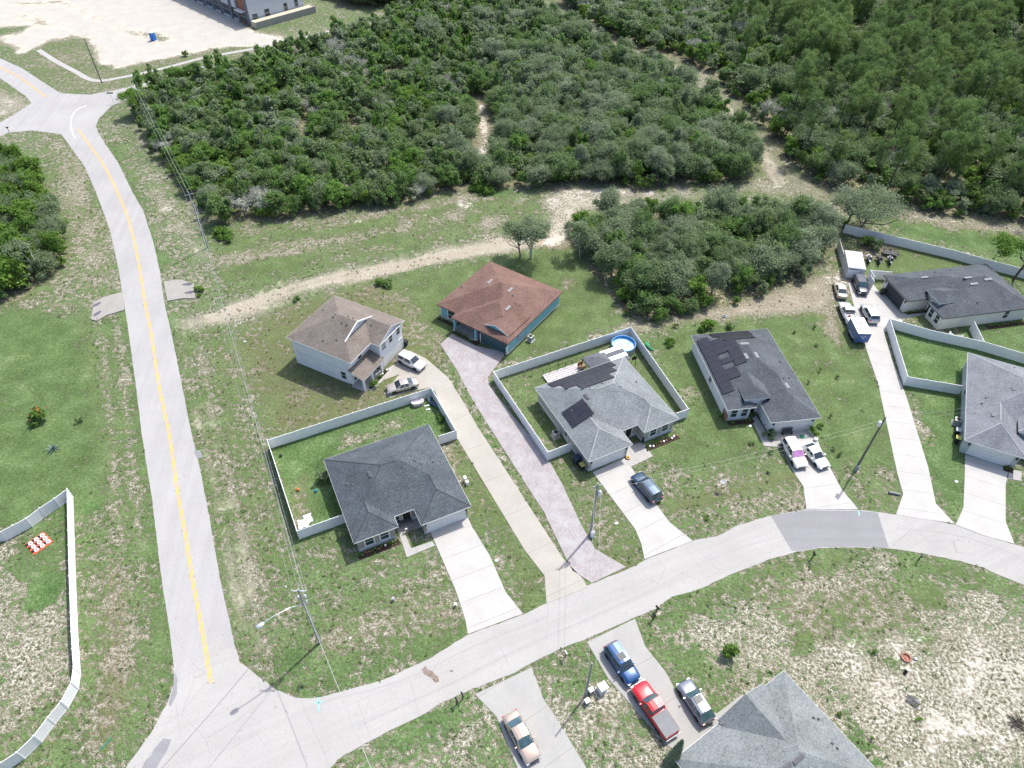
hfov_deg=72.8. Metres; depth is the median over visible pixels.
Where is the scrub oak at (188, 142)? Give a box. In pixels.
[176,135,196,154]
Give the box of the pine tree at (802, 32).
[791,27,812,67]
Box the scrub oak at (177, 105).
[171,96,188,110]
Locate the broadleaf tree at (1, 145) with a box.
[0,142,6,153]
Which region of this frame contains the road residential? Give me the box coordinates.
[126,509,1023,767]
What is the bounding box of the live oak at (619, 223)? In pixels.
[606,215,638,245]
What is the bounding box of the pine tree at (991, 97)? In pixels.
[983,79,1008,113]
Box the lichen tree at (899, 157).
[888,147,908,169]
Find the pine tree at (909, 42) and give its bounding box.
[904,17,928,48]
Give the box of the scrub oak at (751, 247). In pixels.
[731,236,755,254]
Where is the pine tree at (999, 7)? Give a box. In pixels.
[992,0,1009,23]
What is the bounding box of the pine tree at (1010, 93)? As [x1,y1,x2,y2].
[998,76,1023,108]
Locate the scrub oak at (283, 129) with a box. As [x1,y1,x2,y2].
[277,119,294,143]
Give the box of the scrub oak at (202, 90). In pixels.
[200,79,217,92]
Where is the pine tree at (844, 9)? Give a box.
[832,5,849,22]
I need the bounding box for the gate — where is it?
[867,275,874,287]
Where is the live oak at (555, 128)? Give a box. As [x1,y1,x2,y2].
[536,118,569,142]
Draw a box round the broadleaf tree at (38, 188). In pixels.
[21,180,45,193]
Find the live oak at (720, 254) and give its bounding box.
[709,243,740,265]
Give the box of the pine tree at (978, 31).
[968,17,995,51]
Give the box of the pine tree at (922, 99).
[907,92,937,123]
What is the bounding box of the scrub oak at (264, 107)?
[259,93,275,112]
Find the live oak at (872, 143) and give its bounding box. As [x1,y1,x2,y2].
[855,135,883,162]
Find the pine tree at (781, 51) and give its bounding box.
[777,34,792,60]
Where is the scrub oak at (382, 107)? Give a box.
[371,101,390,118]
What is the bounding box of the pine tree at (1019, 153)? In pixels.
[1007,144,1023,185]
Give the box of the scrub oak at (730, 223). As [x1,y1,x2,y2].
[713,216,742,239]
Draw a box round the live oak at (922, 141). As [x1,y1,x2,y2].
[894,139,928,151]
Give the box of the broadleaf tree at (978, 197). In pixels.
[968,189,992,211]
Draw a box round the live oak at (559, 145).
[538,133,566,153]
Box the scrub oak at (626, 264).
[617,252,646,274]
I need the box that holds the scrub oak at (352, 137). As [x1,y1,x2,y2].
[347,134,360,145]
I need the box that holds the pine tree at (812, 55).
[802,50,818,82]
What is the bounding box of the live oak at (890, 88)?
[877,77,894,92]
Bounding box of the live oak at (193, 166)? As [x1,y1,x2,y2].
[188,162,209,179]
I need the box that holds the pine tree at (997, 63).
[975,55,1004,112]
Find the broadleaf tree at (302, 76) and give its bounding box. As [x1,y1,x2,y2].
[299,74,311,85]
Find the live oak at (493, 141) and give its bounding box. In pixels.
[482,135,519,156]
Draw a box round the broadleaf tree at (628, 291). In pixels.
[618,283,637,300]
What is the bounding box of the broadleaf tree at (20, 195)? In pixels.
[17,187,33,197]
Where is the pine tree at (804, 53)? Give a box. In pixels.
[793,48,810,81]
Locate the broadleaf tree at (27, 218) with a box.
[10,210,37,233]
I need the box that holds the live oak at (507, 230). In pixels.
[501,219,526,257]
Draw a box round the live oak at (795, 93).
[787,91,804,104]
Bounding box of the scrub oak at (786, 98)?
[778,93,800,118]
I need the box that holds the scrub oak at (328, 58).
[325,51,346,63]
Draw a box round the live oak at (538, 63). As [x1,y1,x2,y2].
[522,54,545,71]
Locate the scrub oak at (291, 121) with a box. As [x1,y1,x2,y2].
[273,118,298,134]
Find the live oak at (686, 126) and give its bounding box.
[665,120,693,141]
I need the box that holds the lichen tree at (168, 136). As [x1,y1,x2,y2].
[164,131,174,144]
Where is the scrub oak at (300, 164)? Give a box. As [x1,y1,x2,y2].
[293,157,312,173]
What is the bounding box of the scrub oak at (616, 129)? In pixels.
[607,121,622,135]
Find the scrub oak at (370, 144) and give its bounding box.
[362,138,376,151]
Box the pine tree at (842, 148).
[832,128,857,176]
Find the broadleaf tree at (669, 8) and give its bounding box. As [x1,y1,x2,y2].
[662,5,675,13]
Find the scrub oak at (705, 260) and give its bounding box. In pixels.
[696,256,717,271]
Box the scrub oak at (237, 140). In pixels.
[227,133,250,157]
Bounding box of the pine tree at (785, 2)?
[780,0,795,35]
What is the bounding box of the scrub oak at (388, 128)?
[378,123,393,135]
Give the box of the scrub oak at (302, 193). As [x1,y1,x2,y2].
[291,174,316,205]
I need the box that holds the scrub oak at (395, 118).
[386,113,403,128]
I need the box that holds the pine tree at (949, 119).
[944,106,969,139]
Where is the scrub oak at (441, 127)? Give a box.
[437,123,446,135]
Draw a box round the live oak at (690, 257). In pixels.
[670,253,705,278]
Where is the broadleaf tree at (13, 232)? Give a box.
[0,227,18,243]
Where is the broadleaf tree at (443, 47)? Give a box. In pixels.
[438,43,447,54]
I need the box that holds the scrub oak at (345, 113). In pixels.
[334,109,350,121]
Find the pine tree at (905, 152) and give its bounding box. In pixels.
[885,120,921,191]
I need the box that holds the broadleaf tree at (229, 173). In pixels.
[223,166,235,178]
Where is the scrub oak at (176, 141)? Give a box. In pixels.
[172,134,184,144]
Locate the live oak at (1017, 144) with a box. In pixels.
[1000,135,1023,152]
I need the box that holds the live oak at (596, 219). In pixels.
[577,211,607,228]
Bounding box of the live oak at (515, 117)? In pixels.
[493,104,528,124]
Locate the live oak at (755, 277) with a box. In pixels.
[729,259,763,285]
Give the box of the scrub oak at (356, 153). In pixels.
[347,144,375,166]
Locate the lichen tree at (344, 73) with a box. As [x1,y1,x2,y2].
[341,70,352,77]
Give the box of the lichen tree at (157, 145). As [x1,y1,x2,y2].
[147,134,170,152]
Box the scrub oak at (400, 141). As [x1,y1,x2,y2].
[391,138,410,156]
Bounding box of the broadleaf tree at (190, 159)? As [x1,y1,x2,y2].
[185,153,199,166]
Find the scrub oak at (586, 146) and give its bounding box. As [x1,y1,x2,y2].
[579,143,591,161]
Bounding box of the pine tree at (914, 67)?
[906,54,930,90]
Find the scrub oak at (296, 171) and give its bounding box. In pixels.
[282,167,299,187]
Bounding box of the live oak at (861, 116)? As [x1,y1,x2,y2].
[852,111,881,133]
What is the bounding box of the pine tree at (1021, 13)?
[1017,0,1023,17]
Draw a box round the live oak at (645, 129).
[633,122,657,138]
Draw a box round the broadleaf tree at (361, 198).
[357,186,369,201]
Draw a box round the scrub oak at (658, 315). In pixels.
[650,306,671,324]
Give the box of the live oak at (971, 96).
[958,94,990,114]
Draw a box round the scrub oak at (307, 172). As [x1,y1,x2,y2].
[296,167,317,181]
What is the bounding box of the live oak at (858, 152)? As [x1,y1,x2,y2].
[837,142,875,164]
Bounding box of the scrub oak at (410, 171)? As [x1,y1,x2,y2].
[402,166,423,188]
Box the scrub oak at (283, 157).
[273,147,291,164]
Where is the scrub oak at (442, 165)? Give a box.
[437,160,455,174]
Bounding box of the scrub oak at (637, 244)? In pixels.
[626,234,649,258]
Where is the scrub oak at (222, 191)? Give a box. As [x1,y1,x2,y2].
[212,187,233,204]
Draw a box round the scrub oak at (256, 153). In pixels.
[251,146,271,157]
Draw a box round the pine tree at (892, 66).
[878,60,896,92]
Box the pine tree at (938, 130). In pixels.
[928,115,952,151]
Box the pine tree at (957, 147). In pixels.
[937,129,976,179]
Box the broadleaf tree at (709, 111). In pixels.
[700,107,714,117]
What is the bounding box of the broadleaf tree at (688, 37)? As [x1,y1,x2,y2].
[681,34,692,46]
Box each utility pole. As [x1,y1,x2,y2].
[84,39,101,82]
[184,192,208,247]
[255,589,320,643]
[584,662,592,696]
[589,483,602,537]
[854,417,886,470]
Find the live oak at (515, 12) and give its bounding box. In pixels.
[508,7,527,20]
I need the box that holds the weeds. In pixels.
[0,109,1023,767]
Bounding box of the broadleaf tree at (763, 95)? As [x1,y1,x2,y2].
[758,89,770,102]
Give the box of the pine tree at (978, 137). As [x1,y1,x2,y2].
[955,133,989,178]
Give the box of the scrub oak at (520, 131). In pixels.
[511,125,523,139]
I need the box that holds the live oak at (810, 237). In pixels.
[794,224,825,253]
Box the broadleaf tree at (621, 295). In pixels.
[616,290,626,302]
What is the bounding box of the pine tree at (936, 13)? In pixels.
[930,0,950,32]
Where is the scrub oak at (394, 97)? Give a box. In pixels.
[389,94,404,104]
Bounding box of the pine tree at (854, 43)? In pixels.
[847,31,864,53]
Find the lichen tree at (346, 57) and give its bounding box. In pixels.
[344,52,354,64]
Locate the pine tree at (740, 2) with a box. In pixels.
[732,0,745,20]
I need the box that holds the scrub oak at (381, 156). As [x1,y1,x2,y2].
[369,147,388,169]
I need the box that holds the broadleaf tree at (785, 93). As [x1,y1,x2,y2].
[772,91,789,100]
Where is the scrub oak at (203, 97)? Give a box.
[196,94,209,105]
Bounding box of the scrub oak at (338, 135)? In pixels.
[332,122,355,141]
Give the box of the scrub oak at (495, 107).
[490,101,504,113]
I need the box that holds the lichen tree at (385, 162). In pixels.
[382,158,392,169]
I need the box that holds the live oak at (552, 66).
[545,60,567,72]
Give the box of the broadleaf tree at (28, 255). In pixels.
[15,248,42,272]
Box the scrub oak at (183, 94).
[166,87,188,101]
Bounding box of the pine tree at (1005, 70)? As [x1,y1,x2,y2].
[991,50,1021,91]
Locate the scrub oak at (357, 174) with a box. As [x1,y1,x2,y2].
[349,167,364,182]
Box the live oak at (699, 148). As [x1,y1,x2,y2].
[690,133,727,155]
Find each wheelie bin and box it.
[403,339,407,345]
[572,453,581,464]
[578,462,585,470]
[879,288,886,294]
[953,427,961,434]
[953,435,961,443]
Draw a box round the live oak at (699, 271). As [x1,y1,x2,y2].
[693,263,711,282]
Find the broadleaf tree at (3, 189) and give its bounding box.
[0,184,20,197]
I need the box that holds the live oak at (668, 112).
[659,104,676,115]
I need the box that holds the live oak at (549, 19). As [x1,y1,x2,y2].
[534,8,558,27]
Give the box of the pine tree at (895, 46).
[884,36,901,59]
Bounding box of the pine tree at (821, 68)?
[809,53,831,81]
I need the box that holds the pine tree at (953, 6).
[948,0,971,20]
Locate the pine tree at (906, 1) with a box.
[895,0,913,25]
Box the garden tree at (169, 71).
[164,66,183,77]
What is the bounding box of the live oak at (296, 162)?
[284,154,308,167]
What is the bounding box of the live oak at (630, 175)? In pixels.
[612,156,636,178]
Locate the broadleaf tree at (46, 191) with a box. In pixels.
[33,189,55,200]
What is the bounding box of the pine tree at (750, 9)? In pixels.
[743,0,758,24]
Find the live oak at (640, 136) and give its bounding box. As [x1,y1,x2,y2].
[627,131,654,146]
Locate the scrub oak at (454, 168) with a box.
[443,165,461,178]
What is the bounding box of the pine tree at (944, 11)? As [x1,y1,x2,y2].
[933,6,953,34]
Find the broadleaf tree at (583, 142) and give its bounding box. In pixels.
[573,140,592,160]
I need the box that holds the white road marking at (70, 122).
[70,106,83,137]
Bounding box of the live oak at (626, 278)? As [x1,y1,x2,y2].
[618,256,656,298]
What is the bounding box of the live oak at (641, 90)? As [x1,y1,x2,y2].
[627,77,658,106]
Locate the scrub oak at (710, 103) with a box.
[700,93,717,108]
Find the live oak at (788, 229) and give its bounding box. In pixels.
[768,220,804,248]
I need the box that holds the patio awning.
[599,345,630,361]
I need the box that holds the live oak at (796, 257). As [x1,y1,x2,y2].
[785,247,803,271]
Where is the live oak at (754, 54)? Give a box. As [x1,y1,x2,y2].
[745,47,764,64]
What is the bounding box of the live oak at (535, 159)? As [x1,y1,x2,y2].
[528,152,549,168]
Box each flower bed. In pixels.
[358,538,400,558]
[369,369,388,388]
[437,316,456,326]
[453,329,468,338]
[470,340,479,344]
[645,434,679,450]
[728,419,754,424]
[757,413,769,436]
[906,309,926,314]
[986,321,1023,328]
[1003,466,1013,472]
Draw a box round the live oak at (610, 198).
[590,185,623,211]
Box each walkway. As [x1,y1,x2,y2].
[369,364,394,390]
[399,533,434,556]
[625,442,651,466]
[752,416,780,446]
[878,293,925,319]
[1008,470,1021,480]
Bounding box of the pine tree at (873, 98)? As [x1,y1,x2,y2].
[862,92,886,129]
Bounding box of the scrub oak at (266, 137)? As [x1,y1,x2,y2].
[251,131,271,150]
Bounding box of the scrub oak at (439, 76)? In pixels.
[429,75,445,89]
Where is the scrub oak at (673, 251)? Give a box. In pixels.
[663,241,684,259]
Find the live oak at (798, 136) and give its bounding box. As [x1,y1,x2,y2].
[791,132,810,150]
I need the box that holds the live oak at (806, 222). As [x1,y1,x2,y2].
[797,213,817,228]
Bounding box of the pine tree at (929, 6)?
[913,2,935,26]
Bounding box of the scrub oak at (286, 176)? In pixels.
[279,168,300,191]
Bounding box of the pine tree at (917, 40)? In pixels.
[907,23,929,63]
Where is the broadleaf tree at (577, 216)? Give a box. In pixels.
[571,209,590,221]
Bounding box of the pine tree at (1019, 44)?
[1015,18,1023,51]
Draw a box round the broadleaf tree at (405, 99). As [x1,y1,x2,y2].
[403,94,410,105]
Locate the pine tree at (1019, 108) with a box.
[1014,91,1023,120]
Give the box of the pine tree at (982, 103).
[970,97,988,115]
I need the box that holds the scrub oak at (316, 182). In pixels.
[315,179,326,195]
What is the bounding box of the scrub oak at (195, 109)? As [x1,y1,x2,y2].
[185,105,204,120]
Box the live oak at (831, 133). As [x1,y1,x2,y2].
[818,125,842,144]
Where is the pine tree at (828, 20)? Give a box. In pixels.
[814,17,837,47]
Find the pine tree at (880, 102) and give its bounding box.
[861,91,886,129]
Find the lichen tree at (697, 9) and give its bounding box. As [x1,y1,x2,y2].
[692,4,709,10]
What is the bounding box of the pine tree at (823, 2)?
[816,0,835,12]
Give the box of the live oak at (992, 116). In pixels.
[974,106,1003,129]
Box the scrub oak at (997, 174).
[985,156,1018,187]
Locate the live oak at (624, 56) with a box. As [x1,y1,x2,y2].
[618,48,644,66]
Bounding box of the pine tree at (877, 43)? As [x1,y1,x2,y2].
[860,38,885,74]
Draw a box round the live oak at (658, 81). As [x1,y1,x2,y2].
[645,77,666,86]
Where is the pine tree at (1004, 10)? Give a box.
[995,0,1020,33]
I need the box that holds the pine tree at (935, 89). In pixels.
[916,83,945,114]
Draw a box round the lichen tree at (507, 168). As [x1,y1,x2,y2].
[505,165,514,174]
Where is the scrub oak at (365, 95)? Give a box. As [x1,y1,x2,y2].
[353,82,374,107]
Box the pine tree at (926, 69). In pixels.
[910,65,933,97]
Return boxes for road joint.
[323,616,548,701]
[359,536,783,725]
[901,528,1022,557]
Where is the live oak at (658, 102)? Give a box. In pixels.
[647,94,672,108]
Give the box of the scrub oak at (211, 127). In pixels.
[206,125,224,137]
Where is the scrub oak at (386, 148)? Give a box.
[379,136,402,164]
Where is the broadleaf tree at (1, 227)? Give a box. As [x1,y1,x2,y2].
[0,220,5,230]
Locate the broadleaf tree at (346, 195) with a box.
[340,185,355,205]
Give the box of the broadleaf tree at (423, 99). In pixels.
[416,95,427,111]
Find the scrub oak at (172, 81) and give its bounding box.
[156,77,179,94]
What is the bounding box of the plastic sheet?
[298,513,312,528]
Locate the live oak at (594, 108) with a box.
[585,100,607,114]
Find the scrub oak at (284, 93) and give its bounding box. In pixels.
[278,87,298,109]
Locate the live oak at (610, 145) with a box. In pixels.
[589,139,620,161]
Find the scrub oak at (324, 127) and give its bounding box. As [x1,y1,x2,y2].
[318,116,335,139]
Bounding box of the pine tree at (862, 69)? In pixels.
[852,61,869,86]
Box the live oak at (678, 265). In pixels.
[658,252,700,292]
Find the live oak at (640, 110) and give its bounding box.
[628,107,647,119]
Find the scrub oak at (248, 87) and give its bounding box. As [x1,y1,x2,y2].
[242,83,257,96]
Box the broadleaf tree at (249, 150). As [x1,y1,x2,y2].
[242,145,253,155]
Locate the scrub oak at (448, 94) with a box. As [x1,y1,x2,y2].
[445,91,458,98]
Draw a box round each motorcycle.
[866,254,872,264]
[876,255,882,264]
[887,255,893,265]
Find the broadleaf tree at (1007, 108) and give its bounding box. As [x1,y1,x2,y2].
[1002,104,1011,114]
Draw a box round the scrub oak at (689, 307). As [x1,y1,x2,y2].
[681,297,698,312]
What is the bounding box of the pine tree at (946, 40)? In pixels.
[938,35,952,52]
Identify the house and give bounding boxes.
[286,295,404,391]
[323,424,471,551]
[437,261,562,354]
[535,356,678,470]
[675,670,874,767]
[691,329,821,432]
[881,264,1023,329]
[959,352,1023,467]
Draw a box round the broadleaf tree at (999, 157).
[981,152,1003,163]
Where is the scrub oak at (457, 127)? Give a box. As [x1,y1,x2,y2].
[449,124,465,136]
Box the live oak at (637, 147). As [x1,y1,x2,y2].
[624,136,655,159]
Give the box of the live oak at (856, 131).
[844,125,870,142]
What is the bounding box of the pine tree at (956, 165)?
[946,148,977,194]
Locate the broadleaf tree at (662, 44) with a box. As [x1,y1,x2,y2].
[654,40,665,52]
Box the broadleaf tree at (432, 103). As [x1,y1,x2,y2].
[425,100,436,113]
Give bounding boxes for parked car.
[385,377,418,394]
[396,349,426,371]
[502,709,541,766]
[603,639,640,685]
[630,471,663,503]
[676,677,716,726]
[780,436,808,468]
[799,439,830,469]
[833,281,847,298]
[852,274,869,294]
[860,304,879,322]
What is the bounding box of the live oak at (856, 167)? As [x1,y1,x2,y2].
[834,158,864,183]
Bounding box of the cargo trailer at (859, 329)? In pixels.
[847,317,871,342]
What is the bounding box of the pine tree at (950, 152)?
[933,127,965,175]
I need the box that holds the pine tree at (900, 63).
[894,47,912,87]
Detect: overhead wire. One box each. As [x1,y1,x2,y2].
[120,51,190,189]
[162,602,302,767]
[186,199,290,585]
[190,199,297,585]
[194,199,305,588]
[194,206,303,593]
[195,208,304,594]
[302,599,370,767]
[319,493,591,600]
[337,489,590,589]
[589,491,594,641]
[596,494,600,647]
[602,426,873,489]
[604,420,880,484]
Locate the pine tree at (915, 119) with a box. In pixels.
[897,116,922,162]
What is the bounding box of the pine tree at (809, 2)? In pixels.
[801,0,821,22]
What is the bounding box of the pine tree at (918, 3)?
[914,0,928,17]
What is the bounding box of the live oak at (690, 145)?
[668,139,708,161]
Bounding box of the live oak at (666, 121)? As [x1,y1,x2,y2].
[657,114,684,134]
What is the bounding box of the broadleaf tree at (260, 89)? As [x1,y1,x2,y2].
[251,84,265,95]
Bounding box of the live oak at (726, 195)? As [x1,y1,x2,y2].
[700,182,740,219]
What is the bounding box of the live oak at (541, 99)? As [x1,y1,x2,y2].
[528,90,560,115]
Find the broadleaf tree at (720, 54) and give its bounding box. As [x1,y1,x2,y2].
[713,51,727,65]
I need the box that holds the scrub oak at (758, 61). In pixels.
[752,50,770,67]
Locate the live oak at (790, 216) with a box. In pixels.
[774,209,801,226]
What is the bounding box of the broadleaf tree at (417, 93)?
[413,88,426,96]
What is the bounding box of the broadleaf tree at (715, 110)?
[712,108,720,120]
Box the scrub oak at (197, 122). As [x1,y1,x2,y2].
[184,118,202,128]
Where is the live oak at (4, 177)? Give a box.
[0,171,15,183]
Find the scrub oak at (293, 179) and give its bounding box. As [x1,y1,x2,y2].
[288,174,305,196]
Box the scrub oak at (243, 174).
[231,167,255,194]
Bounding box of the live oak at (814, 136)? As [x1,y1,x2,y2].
[798,126,829,152]
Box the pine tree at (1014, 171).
[1007,160,1023,187]
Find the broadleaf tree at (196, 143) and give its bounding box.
[194,140,209,152]
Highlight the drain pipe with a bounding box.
[888,491,900,495]
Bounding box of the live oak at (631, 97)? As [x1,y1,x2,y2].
[613,91,640,104]
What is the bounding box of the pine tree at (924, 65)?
[912,55,941,100]
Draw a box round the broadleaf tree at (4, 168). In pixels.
[0,163,13,175]
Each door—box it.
[383,337,402,367]
[402,511,411,519]
[426,510,465,532]
[480,332,506,354]
[591,449,624,470]
[625,428,632,437]
[773,420,810,431]
[965,444,1014,465]
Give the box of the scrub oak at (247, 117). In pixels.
[238,113,255,125]
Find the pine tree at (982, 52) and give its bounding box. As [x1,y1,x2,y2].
[972,40,1000,83]
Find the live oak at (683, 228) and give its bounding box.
[671,219,705,241]
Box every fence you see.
[0,488,81,767]
[266,387,456,539]
[493,327,688,460]
[836,241,859,277]
[843,224,1023,277]
[867,269,892,279]
[886,318,983,393]
[969,321,1023,362]
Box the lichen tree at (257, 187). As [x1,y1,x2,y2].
[250,185,268,196]
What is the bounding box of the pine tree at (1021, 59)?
[1007,53,1023,85]
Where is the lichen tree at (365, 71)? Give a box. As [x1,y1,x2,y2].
[361,67,368,76]
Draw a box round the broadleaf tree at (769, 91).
[758,85,772,99]
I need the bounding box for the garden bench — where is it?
[782,427,792,434]
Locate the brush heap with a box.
[1007,713,1023,731]
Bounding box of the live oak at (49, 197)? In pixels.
[24,192,65,211]
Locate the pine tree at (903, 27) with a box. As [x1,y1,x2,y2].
[885,24,908,51]
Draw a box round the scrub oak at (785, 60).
[769,49,793,64]
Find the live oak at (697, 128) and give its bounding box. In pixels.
[687,124,715,141]
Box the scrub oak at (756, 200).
[749,193,769,210]
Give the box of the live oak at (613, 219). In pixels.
[603,215,623,225]
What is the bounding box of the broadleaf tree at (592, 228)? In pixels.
[580,222,598,239]
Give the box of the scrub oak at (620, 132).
[616,131,626,138]
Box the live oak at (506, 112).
[492,101,519,119]
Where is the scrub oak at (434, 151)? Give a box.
[427,146,448,164]
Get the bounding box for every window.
[214,0,219,9]
[221,2,230,14]
[231,6,237,17]
[240,12,247,22]
[252,13,257,19]
[264,8,269,16]
[340,370,346,379]
[364,537,375,546]
[379,531,390,540]
[447,310,454,319]
[648,428,657,437]
[660,423,669,432]
[730,410,737,417]
[740,409,748,416]
[928,308,934,318]
[933,314,940,324]
[1001,311,1010,318]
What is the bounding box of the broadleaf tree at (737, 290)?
[733,282,744,292]
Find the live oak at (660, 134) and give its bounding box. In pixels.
[645,126,669,145]
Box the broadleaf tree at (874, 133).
[864,129,878,137]
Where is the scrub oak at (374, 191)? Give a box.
[367,186,386,204]
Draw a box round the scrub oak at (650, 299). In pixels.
[633,288,664,314]
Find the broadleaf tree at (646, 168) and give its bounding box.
[642,162,651,172]
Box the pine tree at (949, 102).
[939,94,963,134]
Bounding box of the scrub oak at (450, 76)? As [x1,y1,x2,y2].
[442,70,457,83]
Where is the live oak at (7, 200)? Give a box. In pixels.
[0,191,22,212]
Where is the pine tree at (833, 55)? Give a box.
[830,39,845,71]
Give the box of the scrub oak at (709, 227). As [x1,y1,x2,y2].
[700,220,719,251]
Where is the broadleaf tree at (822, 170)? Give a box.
[810,158,830,178]
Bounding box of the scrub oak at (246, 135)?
[240,128,259,145]
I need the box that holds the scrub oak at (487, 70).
[481,65,494,78]
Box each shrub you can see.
[27,406,47,427]
[74,415,83,421]
[181,51,188,56]
[193,285,204,290]
[211,225,221,236]
[215,227,233,241]
[292,295,300,302]
[298,682,304,690]
[314,470,328,482]
[338,528,350,536]
[368,380,378,386]
[375,278,393,289]
[436,413,444,421]
[468,181,485,192]
[482,184,494,194]
[664,337,675,347]
[698,319,716,330]
[721,643,740,658]
[726,322,734,328]
[761,429,777,439]
[809,425,820,435]
[859,235,874,244]
[869,236,884,249]
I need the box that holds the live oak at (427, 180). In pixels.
[412,171,438,191]
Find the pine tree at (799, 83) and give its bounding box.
[787,54,817,127]
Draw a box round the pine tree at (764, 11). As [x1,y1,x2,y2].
[752,1,772,40]
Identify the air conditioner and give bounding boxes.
[526,334,535,343]
[550,429,560,439]
[951,417,961,427]
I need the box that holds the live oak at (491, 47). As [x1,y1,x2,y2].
[480,37,505,57]
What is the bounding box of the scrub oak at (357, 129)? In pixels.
[353,125,367,135]
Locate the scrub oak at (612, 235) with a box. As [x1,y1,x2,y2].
[604,229,620,244]
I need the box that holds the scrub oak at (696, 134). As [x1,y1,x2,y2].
[689,130,706,147]
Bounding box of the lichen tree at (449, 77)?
[443,73,453,81]
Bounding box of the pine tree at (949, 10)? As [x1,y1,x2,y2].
[939,0,959,23]
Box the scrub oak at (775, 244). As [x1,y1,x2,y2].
[770,240,789,252]
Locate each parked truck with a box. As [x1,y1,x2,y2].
[630,679,679,741]
[838,302,856,323]
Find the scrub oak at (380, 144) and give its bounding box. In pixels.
[372,136,392,160]
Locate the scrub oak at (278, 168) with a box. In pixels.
[265,164,284,172]
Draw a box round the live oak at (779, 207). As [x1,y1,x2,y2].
[759,197,793,226]
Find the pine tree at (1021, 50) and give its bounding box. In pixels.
[1011,45,1023,67]
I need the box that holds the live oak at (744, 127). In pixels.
[730,120,760,136]
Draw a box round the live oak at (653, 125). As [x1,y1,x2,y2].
[635,122,657,130]
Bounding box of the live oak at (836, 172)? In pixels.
[825,160,855,184]
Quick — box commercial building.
[194,0,302,25]
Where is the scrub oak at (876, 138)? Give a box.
[870,135,887,153]
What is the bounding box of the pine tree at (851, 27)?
[838,23,862,66]
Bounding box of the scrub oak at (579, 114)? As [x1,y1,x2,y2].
[574,111,584,123]
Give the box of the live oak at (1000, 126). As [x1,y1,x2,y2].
[985,118,1011,140]
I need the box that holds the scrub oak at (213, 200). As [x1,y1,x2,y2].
[203,191,226,222]
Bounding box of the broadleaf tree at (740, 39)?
[735,33,744,43]
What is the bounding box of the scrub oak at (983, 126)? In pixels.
[972,125,988,143]
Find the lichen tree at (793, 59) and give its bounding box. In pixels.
[788,56,796,65]
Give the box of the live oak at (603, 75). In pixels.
[587,69,611,82]
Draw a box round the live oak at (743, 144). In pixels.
[728,140,765,163]
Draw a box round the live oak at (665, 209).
[653,195,683,223]
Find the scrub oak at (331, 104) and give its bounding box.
[318,100,339,110]
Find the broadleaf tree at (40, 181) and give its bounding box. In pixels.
[14,166,47,184]
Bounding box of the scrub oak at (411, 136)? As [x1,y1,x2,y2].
[407,132,418,141]
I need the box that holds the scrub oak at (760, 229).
[751,206,774,241]
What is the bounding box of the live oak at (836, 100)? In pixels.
[833,96,859,116]
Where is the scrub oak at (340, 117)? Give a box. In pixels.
[327,111,343,123]
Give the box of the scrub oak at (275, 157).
[265,150,281,168]
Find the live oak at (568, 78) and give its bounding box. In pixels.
[554,71,584,87]
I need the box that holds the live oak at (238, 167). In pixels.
[232,160,251,172]
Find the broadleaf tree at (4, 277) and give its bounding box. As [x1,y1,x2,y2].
[0,270,23,292]
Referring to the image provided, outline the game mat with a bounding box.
[24,532,52,554]
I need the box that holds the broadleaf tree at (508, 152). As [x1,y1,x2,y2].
[506,145,517,159]
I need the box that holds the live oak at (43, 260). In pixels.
[23,248,58,282]
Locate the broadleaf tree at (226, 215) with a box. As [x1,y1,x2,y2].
[220,211,230,221]
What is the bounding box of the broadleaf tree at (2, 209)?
[0,197,21,213]
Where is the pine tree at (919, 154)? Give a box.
[907,143,927,169]
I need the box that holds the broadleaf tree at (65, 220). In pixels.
[38,214,70,239]
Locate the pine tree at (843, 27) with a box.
[830,16,851,65]
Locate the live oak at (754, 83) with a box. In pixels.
[739,66,767,90]
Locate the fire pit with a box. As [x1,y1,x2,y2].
[900,652,911,662]
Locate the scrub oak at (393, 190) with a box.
[384,182,405,206]
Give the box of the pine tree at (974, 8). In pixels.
[968,0,983,22]
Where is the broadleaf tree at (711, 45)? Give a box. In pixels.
[704,41,716,60]
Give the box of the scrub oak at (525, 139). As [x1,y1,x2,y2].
[517,133,532,148]
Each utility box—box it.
[584,697,590,705]
[588,686,594,694]
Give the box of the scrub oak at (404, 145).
[393,137,415,155]
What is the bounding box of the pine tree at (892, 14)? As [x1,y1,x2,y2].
[878,9,898,38]
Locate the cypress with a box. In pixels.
[663,739,683,767]
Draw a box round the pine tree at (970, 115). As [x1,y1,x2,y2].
[944,109,983,176]
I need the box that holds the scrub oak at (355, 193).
[345,184,360,202]
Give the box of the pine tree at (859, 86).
[847,78,872,129]
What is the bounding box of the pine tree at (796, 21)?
[782,16,804,62]
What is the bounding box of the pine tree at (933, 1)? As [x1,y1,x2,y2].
[927,0,942,17]
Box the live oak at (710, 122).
[698,116,723,132]
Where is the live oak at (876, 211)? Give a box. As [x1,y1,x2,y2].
[843,180,913,227]
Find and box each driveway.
[384,351,586,602]
[431,518,522,633]
[440,334,624,582]
[475,667,585,767]
[587,619,742,751]
[593,458,691,558]
[771,429,857,508]
[848,282,953,522]
[956,455,1013,543]
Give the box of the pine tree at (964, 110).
[942,97,982,153]
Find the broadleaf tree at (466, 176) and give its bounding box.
[459,169,471,181]
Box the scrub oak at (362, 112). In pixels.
[358,107,371,121]
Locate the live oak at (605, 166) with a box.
[590,158,616,182]
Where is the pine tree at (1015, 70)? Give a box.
[997,62,1020,95]
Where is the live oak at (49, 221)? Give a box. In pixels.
[33,214,67,243]
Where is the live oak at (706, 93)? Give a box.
[690,88,712,105]
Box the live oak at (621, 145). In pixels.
[606,138,631,157]

